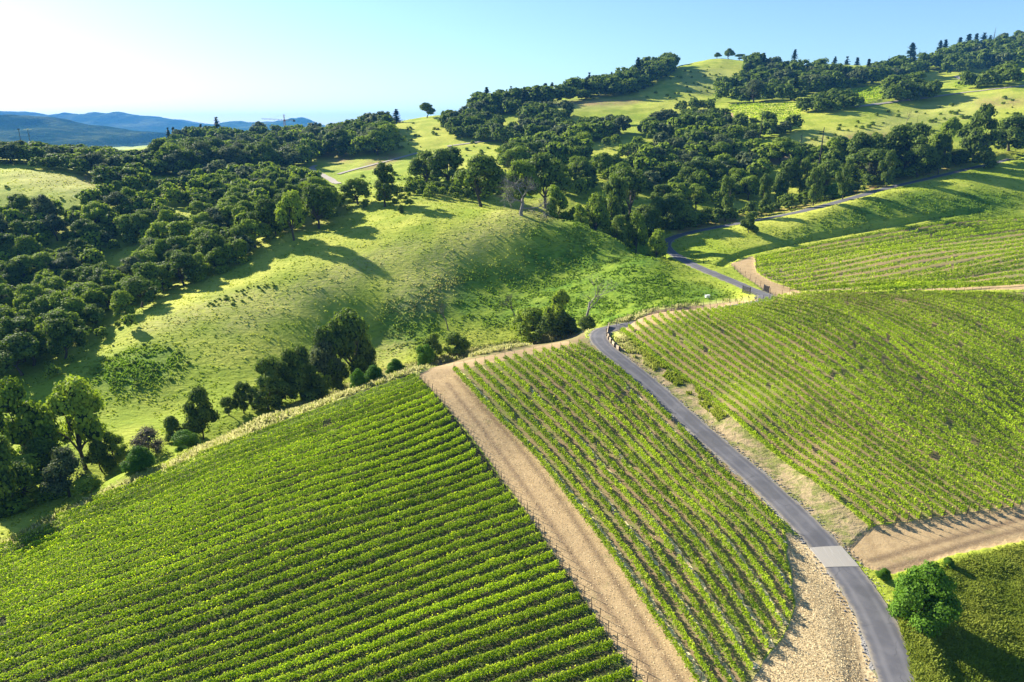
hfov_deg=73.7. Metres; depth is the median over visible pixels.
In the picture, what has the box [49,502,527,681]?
vine row
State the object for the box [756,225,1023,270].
vine row
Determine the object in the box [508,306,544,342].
bush
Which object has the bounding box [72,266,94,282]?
oak tree
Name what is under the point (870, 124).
hill scrub
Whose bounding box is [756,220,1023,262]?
vine row
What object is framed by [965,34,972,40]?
conifer tree
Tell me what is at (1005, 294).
vine row
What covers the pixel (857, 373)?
vine row
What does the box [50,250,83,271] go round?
oak tree
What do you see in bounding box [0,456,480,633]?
vine row
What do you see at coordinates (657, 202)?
bush
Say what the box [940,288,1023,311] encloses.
vine row
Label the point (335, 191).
oak tree
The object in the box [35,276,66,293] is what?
oak tree
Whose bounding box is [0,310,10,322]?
oak tree
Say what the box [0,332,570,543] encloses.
verge grass
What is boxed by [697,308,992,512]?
vine row
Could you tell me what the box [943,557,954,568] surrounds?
shrub
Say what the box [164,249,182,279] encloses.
broadleaf tree
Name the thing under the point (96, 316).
oak tree
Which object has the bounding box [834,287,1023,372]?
vine row
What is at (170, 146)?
oak tree
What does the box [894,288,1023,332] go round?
vine row
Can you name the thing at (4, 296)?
oak tree
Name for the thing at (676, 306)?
wire fence
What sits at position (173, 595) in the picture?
vine row
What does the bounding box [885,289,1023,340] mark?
vine row
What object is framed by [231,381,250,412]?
broadleaf tree
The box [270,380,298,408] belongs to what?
bush
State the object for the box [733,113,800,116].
vine row
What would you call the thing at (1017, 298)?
vine row
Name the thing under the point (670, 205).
bush
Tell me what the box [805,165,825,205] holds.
broadleaf tree
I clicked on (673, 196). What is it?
oak tree
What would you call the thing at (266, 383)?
broadleaf tree
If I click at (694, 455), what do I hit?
vine row
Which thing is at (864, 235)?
vine row
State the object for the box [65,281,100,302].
oak tree
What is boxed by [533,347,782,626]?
vine row
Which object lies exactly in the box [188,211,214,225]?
oak tree
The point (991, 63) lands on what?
conifer tree
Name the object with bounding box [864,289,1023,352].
vine row
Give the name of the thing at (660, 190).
oak tree
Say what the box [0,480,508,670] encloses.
vine row
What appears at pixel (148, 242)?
oak tree
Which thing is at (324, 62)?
sky
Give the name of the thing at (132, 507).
vine row
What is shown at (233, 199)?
oak tree
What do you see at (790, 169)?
oak tree
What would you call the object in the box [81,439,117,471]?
bush
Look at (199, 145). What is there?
oak tree
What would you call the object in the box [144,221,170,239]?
oak tree
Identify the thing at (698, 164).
oak tree
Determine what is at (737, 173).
oak tree
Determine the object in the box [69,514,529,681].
vine row
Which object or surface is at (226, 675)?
vine row
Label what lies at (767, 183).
broadleaf tree
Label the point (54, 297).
oak tree
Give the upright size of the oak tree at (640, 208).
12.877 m
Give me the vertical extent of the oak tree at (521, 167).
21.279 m
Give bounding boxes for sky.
[0,0,1023,124]
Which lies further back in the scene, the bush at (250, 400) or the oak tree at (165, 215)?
the oak tree at (165, 215)
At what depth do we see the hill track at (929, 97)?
455.11 m
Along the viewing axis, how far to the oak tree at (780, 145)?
333.67 m
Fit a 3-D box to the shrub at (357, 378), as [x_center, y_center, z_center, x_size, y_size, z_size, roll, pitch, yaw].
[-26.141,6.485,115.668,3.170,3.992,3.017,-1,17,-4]
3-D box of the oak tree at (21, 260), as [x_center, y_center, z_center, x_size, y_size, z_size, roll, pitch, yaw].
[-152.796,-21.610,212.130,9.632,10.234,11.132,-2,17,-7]
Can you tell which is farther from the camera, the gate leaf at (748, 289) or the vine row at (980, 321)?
the gate leaf at (748, 289)
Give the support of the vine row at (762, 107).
on the ground at (898, 546)
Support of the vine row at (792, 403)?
on the ground at (898, 546)
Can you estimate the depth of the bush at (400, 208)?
236.62 m
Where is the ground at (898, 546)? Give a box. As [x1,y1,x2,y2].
[0,58,1023,681]
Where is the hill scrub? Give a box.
[4,66,1022,391]
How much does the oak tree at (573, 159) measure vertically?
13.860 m
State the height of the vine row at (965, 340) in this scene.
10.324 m
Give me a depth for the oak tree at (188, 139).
391.11 m
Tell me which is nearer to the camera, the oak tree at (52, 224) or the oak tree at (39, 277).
the oak tree at (39, 277)
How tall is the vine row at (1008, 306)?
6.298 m
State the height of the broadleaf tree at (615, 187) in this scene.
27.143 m
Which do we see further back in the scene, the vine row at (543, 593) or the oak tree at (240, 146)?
the oak tree at (240, 146)
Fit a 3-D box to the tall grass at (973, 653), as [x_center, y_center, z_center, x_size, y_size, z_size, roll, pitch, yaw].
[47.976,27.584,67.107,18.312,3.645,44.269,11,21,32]
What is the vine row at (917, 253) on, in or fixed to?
on the ground at (898, 546)
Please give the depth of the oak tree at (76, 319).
155.60 m
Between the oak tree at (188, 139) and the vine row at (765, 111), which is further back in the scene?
the vine row at (765, 111)
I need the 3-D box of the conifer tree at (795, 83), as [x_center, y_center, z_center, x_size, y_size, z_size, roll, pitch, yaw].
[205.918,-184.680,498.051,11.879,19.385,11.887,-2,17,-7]
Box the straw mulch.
[427,348,859,681]
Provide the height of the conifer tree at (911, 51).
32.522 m
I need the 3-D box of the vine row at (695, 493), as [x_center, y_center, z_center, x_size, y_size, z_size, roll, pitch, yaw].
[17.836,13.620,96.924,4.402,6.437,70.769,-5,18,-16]
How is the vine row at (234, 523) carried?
on the ground at (898, 546)
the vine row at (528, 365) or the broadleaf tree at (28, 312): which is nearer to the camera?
the vine row at (528, 365)
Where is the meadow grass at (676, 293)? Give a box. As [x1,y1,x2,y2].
[0,145,1023,679]
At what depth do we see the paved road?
85.32 m
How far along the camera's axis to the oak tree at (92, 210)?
251.17 m
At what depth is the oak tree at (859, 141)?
309.61 m
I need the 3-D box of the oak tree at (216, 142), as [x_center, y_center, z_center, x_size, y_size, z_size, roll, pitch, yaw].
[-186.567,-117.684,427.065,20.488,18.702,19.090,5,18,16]
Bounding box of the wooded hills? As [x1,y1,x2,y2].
[0,114,170,146]
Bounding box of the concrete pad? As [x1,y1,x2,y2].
[810,546,858,566]
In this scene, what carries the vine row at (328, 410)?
on the ground at (898, 546)
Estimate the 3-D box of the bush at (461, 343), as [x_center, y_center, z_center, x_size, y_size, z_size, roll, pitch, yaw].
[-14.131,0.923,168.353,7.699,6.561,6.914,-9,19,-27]
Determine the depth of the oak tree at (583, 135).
376.33 m
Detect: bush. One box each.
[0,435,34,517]
[2,453,71,514]
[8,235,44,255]
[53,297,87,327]
[71,474,103,494]
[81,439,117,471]
[102,430,127,457]
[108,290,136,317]
[111,180,121,191]
[133,178,144,192]
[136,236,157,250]
[148,179,160,191]
[163,415,181,441]
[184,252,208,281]
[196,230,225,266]
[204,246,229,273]
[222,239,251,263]
[223,186,239,197]
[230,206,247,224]
[248,392,262,410]
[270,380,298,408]
[274,361,298,399]
[289,368,320,402]
[299,364,326,400]
[316,372,333,397]
[330,357,350,389]
[347,351,367,373]
[364,343,377,368]
[396,204,403,212]
[421,332,442,362]
[443,331,470,355]
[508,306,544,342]
[535,308,573,339]
[545,184,568,220]
[562,317,581,334]
[567,207,580,221]
[573,203,588,223]
[577,315,597,330]
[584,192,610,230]
[606,215,626,243]
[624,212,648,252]
[642,207,658,236]
[645,229,667,257]
[649,196,665,215]
[655,208,661,229]
[661,198,688,228]
[740,213,759,232]
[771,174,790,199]
[946,148,973,163]
[971,148,998,168]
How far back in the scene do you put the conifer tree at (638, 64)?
645.07 m
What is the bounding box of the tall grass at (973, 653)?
[896,542,1023,681]
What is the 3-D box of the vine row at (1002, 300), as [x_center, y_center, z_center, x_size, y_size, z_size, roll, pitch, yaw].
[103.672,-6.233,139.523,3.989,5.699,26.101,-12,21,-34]
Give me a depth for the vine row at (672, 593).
78.98 m
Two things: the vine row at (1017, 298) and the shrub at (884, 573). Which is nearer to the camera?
the shrub at (884, 573)
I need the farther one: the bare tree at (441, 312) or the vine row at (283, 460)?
the bare tree at (441, 312)
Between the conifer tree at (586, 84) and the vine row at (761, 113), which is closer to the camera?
the vine row at (761, 113)
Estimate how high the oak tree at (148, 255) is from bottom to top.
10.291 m
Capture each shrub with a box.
[119,445,155,472]
[129,424,166,454]
[170,429,201,452]
[349,368,366,387]
[363,365,383,382]
[385,358,406,373]
[415,343,434,365]
[825,183,847,198]
[875,567,891,580]
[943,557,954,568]
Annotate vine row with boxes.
[0,383,426,550]
[0,384,432,556]
[0,388,436,562]
[0,397,440,568]
[0,399,444,574]
[0,407,446,582]
[0,415,451,586]
[0,422,458,594]
[0,427,460,602]
[0,432,468,609]
[0,441,470,616]
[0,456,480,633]
[0,459,489,641]
[0,466,495,650]
[0,473,501,660]
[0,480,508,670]
[0,487,514,680]
[5,444,478,623]
[10,498,517,681]
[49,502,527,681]
[54,380,422,521]
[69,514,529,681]
[91,376,421,503]
[102,518,538,681]
[135,526,544,681]
[160,536,550,681]
[196,369,417,456]
[201,545,556,681]
[235,556,562,681]
[264,564,569,681]
[300,575,577,681]
[334,586,584,681]
[359,597,591,681]
[405,608,600,681]
[445,620,608,681]
[452,366,701,681]
[463,363,719,681]
[473,358,732,681]
[483,356,745,681]
[491,633,617,681]
[493,355,753,669]
[502,355,759,657]
[512,351,769,649]
[522,349,777,640]
[532,645,627,681]
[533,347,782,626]
[541,347,791,617]
[551,345,792,599]
[560,344,791,571]
[568,341,787,550]
[577,340,783,529]
[584,661,636,681]
[620,326,872,526]
[627,321,886,526]
[635,320,898,525]
[643,318,909,523]
[651,313,921,521]
[658,312,933,519]
[666,308,946,517]
[673,310,957,517]
[681,306,969,515]
[688,309,980,512]
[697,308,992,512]
[703,304,1003,511]
[710,304,1015,509]
[717,303,1022,507]
[724,303,1023,498]
[728,102,793,105]
[729,103,792,107]
[730,107,800,110]
[730,301,1023,491]
[731,105,795,108]
[731,109,800,112]
[731,111,800,114]
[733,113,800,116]
[737,300,1023,485]
[743,301,1023,476]
[749,299,1023,468]
[755,215,1023,259]
[755,218,1023,259]
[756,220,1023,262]
[756,222,1023,263]
[756,224,1022,267]
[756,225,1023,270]
[756,297,1023,462]
[760,230,1023,273]
[763,295,1023,455]
[765,235,1023,277]
[769,295,1023,446]
[771,238,1023,279]
[775,293,1023,437]
[777,241,1023,283]
[782,290,1023,430]
[783,246,1023,287]
[789,291,1023,422]
[790,249,1023,290]
[797,288,1023,415]
[801,254,1023,290]
[804,287,1023,407]
[811,290,1023,399]
[817,259,1023,289]
[819,287,1023,389]
[826,288,1023,380]
[833,263,1023,289]
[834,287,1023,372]
[844,287,1023,365]
[851,269,1023,291]
[854,85,878,91]
[854,289,1023,358]
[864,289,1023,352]
[865,96,881,101]
[869,276,1023,290]
[874,290,1023,345]
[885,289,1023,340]
[888,279,1023,289]
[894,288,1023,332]
[905,288,1023,326]
[916,287,1023,321]
[924,287,1023,318]
[932,287,1023,314]
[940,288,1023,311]
[948,287,1023,308]
[956,289,1023,303]
[964,289,1021,300]
[972,289,1023,301]
[981,287,1023,296]
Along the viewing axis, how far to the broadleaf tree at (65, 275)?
205.39 m
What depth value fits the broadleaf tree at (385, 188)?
244.41 m
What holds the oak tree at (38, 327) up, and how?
on the ground at (898, 546)
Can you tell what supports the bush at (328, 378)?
on the ground at (898, 546)
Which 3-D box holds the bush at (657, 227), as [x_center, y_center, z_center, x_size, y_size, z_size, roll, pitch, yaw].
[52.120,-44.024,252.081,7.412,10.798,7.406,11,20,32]
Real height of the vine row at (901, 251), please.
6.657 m
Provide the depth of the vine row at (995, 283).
152.88 m
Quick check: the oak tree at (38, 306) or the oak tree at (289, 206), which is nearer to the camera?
the oak tree at (38, 306)
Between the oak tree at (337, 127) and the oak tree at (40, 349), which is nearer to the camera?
the oak tree at (40, 349)
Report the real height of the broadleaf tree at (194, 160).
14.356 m
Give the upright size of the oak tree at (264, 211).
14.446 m
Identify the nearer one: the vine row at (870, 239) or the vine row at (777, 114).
the vine row at (870, 239)
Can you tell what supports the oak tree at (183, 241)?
on the ground at (898, 546)
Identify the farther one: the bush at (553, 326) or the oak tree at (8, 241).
the oak tree at (8, 241)
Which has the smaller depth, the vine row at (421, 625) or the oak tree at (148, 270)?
the vine row at (421, 625)
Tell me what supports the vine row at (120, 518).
on the ground at (898, 546)
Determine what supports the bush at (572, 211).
on the ground at (898, 546)
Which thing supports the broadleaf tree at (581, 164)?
on the ground at (898, 546)
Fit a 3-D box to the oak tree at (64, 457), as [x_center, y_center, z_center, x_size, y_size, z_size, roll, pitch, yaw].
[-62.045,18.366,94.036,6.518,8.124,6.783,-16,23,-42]
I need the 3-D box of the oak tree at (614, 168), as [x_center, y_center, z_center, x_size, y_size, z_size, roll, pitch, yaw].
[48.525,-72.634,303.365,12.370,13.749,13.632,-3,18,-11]
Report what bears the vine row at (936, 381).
on the ground at (898, 546)
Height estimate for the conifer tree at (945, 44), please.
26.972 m
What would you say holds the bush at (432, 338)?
on the ground at (898, 546)
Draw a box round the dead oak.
[496,174,551,219]
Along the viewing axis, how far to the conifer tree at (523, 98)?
527.57 m
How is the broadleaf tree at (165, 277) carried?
on the ground at (898, 546)
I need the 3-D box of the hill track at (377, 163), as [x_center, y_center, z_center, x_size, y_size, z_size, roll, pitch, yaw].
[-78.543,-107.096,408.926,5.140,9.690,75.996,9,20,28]
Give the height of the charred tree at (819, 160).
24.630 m
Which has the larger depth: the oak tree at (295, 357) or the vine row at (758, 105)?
the vine row at (758, 105)
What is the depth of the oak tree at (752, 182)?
297.20 m
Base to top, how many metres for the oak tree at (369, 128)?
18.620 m
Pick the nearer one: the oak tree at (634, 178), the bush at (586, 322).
the bush at (586, 322)
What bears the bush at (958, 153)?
on the ground at (898, 546)
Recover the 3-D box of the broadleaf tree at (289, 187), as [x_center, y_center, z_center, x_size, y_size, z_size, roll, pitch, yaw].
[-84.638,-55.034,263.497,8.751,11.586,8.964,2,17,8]
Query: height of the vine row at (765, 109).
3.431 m
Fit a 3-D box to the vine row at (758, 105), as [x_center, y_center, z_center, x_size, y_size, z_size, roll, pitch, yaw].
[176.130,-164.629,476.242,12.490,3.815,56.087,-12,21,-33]
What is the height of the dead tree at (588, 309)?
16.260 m
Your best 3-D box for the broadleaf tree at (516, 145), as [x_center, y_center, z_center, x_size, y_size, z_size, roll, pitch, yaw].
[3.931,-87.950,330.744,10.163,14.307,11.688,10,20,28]
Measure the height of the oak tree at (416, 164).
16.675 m
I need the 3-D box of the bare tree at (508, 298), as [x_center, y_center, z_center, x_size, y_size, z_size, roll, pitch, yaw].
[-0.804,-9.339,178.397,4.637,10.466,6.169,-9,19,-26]
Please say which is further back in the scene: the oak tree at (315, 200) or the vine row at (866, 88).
the vine row at (866, 88)
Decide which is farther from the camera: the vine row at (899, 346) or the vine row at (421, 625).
the vine row at (899, 346)
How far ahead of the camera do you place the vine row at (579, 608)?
61.33 m
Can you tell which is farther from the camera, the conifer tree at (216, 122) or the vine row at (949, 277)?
the conifer tree at (216, 122)
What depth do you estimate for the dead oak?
221.53 m
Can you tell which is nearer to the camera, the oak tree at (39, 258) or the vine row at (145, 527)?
the vine row at (145, 527)
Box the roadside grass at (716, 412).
[614,335,727,421]
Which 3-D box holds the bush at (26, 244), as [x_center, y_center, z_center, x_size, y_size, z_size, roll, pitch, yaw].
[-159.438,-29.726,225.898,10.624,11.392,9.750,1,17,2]
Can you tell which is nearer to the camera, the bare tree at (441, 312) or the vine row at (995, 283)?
the vine row at (995, 283)
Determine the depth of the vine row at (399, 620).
63.93 m
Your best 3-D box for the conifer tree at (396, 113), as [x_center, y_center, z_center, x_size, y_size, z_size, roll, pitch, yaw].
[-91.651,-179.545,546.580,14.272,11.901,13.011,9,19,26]
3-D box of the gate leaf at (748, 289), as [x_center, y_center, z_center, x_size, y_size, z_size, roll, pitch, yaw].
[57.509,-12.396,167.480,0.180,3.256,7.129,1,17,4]
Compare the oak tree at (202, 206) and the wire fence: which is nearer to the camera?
the wire fence
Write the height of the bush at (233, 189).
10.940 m
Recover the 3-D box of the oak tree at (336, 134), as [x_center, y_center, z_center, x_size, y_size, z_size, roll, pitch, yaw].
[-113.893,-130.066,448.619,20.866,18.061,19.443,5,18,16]
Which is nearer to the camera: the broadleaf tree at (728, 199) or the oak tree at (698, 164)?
the broadleaf tree at (728, 199)
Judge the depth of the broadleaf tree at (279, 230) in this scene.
224.84 m
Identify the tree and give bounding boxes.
[0,141,18,162]
[0,212,11,232]
[0,232,15,256]
[0,260,26,283]
[0,275,11,284]
[0,283,15,305]
[0,294,8,300]
[0,304,16,317]
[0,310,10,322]
[0,316,36,362]
[0,331,39,375]
[0,376,63,458]
[1,272,24,288]
[5,193,31,210]
[8,220,35,236]
[10,254,31,277]
[10,283,56,307]
[12,292,35,311]
[13,315,34,331]
[17,309,41,330]
[19,251,55,272]
[19,436,74,477]
[22,331,47,365]
[27,294,54,316]
[29,193,60,217]
[30,271,54,284]
[34,319,58,353]
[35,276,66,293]
[35,309,91,340]
[35,374,108,469]
[37,444,91,498]
[39,213,68,240]
[40,317,89,358]
[45,256,73,268]
[48,289,83,308]
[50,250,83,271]
[59,269,80,281]
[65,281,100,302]
[66,218,107,237]
[66,238,89,263]
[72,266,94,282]
[74,147,96,156]
[76,201,109,223]
[79,303,104,323]
[80,287,108,308]
[86,267,120,302]
[87,151,105,166]
[92,261,116,277]
[99,269,132,285]
[100,285,118,309]
[102,192,130,205]
[112,214,139,233]
[114,276,138,296]
[116,186,137,205]
[116,255,142,275]
[119,275,161,307]
[122,249,157,265]
[128,213,152,233]
[129,209,155,221]
[131,261,160,279]
[139,238,156,249]
[143,243,159,258]
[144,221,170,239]
[147,138,175,170]
[151,238,172,262]
[155,209,179,221]
[156,265,175,290]
[159,142,186,172]
[160,252,202,285]
[161,149,191,175]
[162,244,182,261]
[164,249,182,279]
[165,220,194,237]
[166,234,196,248]
[175,149,201,169]
[178,137,198,148]
[181,244,197,254]
[181,384,220,439]
[184,139,212,153]
[184,201,212,214]
[185,140,214,161]
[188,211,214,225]
[188,227,221,250]
[194,136,207,140]
[195,220,215,227]
[196,207,233,226]
[207,137,227,148]
[213,117,219,127]
[213,145,240,163]
[215,202,233,226]
[216,195,239,205]
[217,205,233,226]
[218,396,238,415]
[224,224,246,243]
[227,140,249,143]
[229,145,250,165]
[231,191,250,201]
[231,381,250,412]
[232,142,249,155]
[232,200,254,211]
[240,219,271,247]
[243,144,257,155]
[246,198,279,239]
[247,183,274,196]
[247,372,289,409]
[248,141,266,145]
[249,142,277,162]
[252,354,283,385]
[261,138,282,149]
[269,216,282,235]
[273,192,284,203]
[274,189,305,240]
[277,343,312,378]
[282,184,302,200]
[301,183,340,228]
[302,176,329,187]
[307,324,347,386]
[308,336,343,378]
[324,124,345,135]
[325,129,347,155]
[325,307,373,374]
[329,187,339,203]
[338,178,371,204]
[363,125,382,152]
[364,129,392,154]
[372,161,399,206]
[376,123,407,143]
[392,109,404,123]
[407,149,438,180]
[419,102,435,117]
[425,145,465,180]
[433,298,448,329]
[452,153,507,206]
[496,142,519,152]
[497,142,519,167]
[498,146,529,166]
[499,294,514,315]
[502,159,541,200]
[510,144,531,164]
[512,139,528,143]
[520,91,526,103]
[525,151,574,208]
[526,140,542,153]
[541,288,569,339]
[551,164,573,183]
[567,155,592,176]
[570,131,592,141]
[571,160,592,182]
[580,268,619,332]
[583,77,593,98]
[591,152,613,178]
[601,173,628,237]
[609,162,631,175]
[615,165,646,214]
[623,204,663,225]
[633,57,641,69]
[646,67,652,86]
[649,184,673,199]
[662,192,685,198]
[663,182,693,199]
[676,166,699,187]
[677,197,698,212]
[679,150,701,161]
[681,160,706,170]
[689,183,710,210]
[691,170,708,194]
[703,159,728,181]
[709,141,732,158]
[710,134,732,152]
[713,153,737,167]
[717,174,736,220]
[724,48,734,58]
[728,167,749,193]
[734,175,760,200]
[735,54,744,58]
[740,79,766,102]
[746,60,753,72]
[759,173,773,214]
[766,137,802,164]
[776,158,805,189]
[784,74,802,100]
[791,49,797,60]
[794,156,812,192]
[804,145,829,161]
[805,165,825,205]
[812,159,843,185]
[815,127,824,165]
[826,137,847,155]
[835,158,853,198]
[842,66,849,77]
[843,56,850,64]
[844,130,888,165]
[845,147,893,174]
[854,57,860,65]
[864,162,879,173]
[865,59,870,66]
[878,149,898,187]
[882,121,931,169]
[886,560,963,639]
[904,143,940,176]
[906,42,917,58]
[927,116,962,167]
[932,133,952,174]
[936,40,942,49]
[942,39,948,47]
[956,103,1001,162]
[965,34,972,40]
[980,33,987,43]
[987,54,995,68]
[994,115,1023,150]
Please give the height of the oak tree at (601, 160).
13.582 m
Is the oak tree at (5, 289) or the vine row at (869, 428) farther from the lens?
the oak tree at (5, 289)
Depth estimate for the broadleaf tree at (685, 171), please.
301.61 m
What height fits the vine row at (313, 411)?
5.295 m
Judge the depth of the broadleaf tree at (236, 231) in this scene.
213.70 m
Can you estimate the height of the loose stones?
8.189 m
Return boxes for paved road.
[590,159,1012,681]
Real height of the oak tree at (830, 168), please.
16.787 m
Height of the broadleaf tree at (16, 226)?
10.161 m
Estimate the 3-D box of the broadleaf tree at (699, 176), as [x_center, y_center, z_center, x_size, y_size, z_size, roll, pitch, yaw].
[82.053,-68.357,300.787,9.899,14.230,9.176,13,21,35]
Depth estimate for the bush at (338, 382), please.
147.33 m
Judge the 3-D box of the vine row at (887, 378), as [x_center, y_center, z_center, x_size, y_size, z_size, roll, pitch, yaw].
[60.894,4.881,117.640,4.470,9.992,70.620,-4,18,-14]
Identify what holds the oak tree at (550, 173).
on the ground at (898, 546)
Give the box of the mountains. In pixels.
[0,111,325,133]
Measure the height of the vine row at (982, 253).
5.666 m
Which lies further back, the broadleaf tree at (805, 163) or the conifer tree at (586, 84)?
the conifer tree at (586, 84)
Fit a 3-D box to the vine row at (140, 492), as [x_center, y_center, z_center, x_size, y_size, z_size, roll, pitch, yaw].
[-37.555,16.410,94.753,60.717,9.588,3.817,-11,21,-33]
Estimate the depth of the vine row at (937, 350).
121.15 m
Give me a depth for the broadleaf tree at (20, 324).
147.75 m
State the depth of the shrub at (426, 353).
129.38 m
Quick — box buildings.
[265,114,294,123]
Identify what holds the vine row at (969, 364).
on the ground at (898, 546)
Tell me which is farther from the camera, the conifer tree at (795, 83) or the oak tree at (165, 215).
the conifer tree at (795, 83)
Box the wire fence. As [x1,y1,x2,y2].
[616,295,748,325]
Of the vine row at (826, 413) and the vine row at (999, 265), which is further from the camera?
the vine row at (999, 265)
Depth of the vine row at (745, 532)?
89.65 m
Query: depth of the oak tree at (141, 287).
172.60 m
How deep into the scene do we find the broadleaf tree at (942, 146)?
301.27 m
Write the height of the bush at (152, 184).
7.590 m
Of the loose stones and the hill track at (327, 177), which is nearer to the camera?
the loose stones
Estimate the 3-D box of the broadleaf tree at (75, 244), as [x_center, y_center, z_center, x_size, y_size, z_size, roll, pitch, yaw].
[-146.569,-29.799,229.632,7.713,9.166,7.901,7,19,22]
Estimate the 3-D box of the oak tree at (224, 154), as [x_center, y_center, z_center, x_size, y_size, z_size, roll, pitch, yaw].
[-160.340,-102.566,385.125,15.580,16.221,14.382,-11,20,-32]
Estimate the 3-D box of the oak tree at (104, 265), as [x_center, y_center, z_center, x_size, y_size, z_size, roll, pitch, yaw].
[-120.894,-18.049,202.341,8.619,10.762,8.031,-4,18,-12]
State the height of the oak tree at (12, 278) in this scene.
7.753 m
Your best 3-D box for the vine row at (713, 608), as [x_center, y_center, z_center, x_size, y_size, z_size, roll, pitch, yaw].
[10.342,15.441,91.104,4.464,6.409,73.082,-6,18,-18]
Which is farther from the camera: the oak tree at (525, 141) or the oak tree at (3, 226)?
the oak tree at (525, 141)
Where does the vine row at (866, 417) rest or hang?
on the ground at (898, 546)
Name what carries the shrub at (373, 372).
on the ground at (898, 546)
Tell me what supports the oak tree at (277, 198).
on the ground at (898, 546)
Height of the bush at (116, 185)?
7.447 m
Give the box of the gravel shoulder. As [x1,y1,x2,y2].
[588,159,1013,681]
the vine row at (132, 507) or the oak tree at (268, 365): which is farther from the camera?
the oak tree at (268, 365)
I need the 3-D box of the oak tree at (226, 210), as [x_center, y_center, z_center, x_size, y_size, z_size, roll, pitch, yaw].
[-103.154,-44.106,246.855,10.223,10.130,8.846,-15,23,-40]
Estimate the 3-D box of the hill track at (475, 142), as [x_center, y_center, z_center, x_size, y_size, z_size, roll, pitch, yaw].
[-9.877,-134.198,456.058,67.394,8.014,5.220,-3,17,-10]
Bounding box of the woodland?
[0,30,1023,376]
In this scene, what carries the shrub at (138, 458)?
on the ground at (898, 546)
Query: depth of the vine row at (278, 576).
67.90 m
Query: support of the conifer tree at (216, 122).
on the ground at (898, 546)
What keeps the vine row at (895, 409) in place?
on the ground at (898, 546)
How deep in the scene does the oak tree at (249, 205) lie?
245.37 m
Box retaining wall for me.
[606,323,619,350]
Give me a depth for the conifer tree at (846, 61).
872.37 m
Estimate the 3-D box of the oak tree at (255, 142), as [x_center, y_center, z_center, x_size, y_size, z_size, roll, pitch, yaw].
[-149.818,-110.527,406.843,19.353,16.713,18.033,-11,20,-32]
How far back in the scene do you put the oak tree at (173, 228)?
230.00 m
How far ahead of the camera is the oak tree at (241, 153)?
382.99 m
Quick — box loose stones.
[585,290,919,681]
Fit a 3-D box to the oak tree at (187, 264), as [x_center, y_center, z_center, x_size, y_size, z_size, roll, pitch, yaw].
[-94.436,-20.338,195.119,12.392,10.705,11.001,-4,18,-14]
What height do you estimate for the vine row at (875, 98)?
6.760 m
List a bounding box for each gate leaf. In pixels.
[742,286,750,293]
[763,284,769,292]
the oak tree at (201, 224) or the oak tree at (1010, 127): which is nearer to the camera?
the oak tree at (201, 224)
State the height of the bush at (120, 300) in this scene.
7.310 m
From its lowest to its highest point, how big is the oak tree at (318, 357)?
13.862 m
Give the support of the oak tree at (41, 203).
on the ground at (898, 546)
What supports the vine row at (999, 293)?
on the ground at (898, 546)
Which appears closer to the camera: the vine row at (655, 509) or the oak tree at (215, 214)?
the vine row at (655, 509)
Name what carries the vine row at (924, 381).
on the ground at (898, 546)
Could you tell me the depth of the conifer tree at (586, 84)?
567.53 m
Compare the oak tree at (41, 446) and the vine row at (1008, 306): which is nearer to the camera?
the oak tree at (41, 446)
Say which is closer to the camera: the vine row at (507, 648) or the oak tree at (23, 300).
the vine row at (507, 648)
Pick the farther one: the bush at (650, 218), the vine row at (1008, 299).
the bush at (650, 218)
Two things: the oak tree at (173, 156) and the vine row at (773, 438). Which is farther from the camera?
the oak tree at (173, 156)
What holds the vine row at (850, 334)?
on the ground at (898, 546)
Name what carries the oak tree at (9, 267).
on the ground at (898, 546)
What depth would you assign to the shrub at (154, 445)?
110.04 m
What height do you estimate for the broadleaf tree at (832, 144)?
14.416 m
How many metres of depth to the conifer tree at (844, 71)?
570.70 m
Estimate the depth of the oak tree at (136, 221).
243.72 m
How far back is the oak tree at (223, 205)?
247.51 m
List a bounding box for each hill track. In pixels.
[309,165,340,183]
[337,152,416,173]
[447,137,522,146]
[856,85,1023,106]
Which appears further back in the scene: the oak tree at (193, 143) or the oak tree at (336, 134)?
the oak tree at (336, 134)
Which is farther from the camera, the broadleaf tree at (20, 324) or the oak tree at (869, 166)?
the oak tree at (869, 166)
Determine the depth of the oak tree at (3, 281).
197.99 m
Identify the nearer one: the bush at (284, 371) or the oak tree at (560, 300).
the bush at (284, 371)
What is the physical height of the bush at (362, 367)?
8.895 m
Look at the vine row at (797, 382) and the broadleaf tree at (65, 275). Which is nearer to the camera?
the vine row at (797, 382)
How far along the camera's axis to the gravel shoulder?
87.67 m
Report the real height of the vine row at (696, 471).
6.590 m
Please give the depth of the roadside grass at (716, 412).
121.96 m

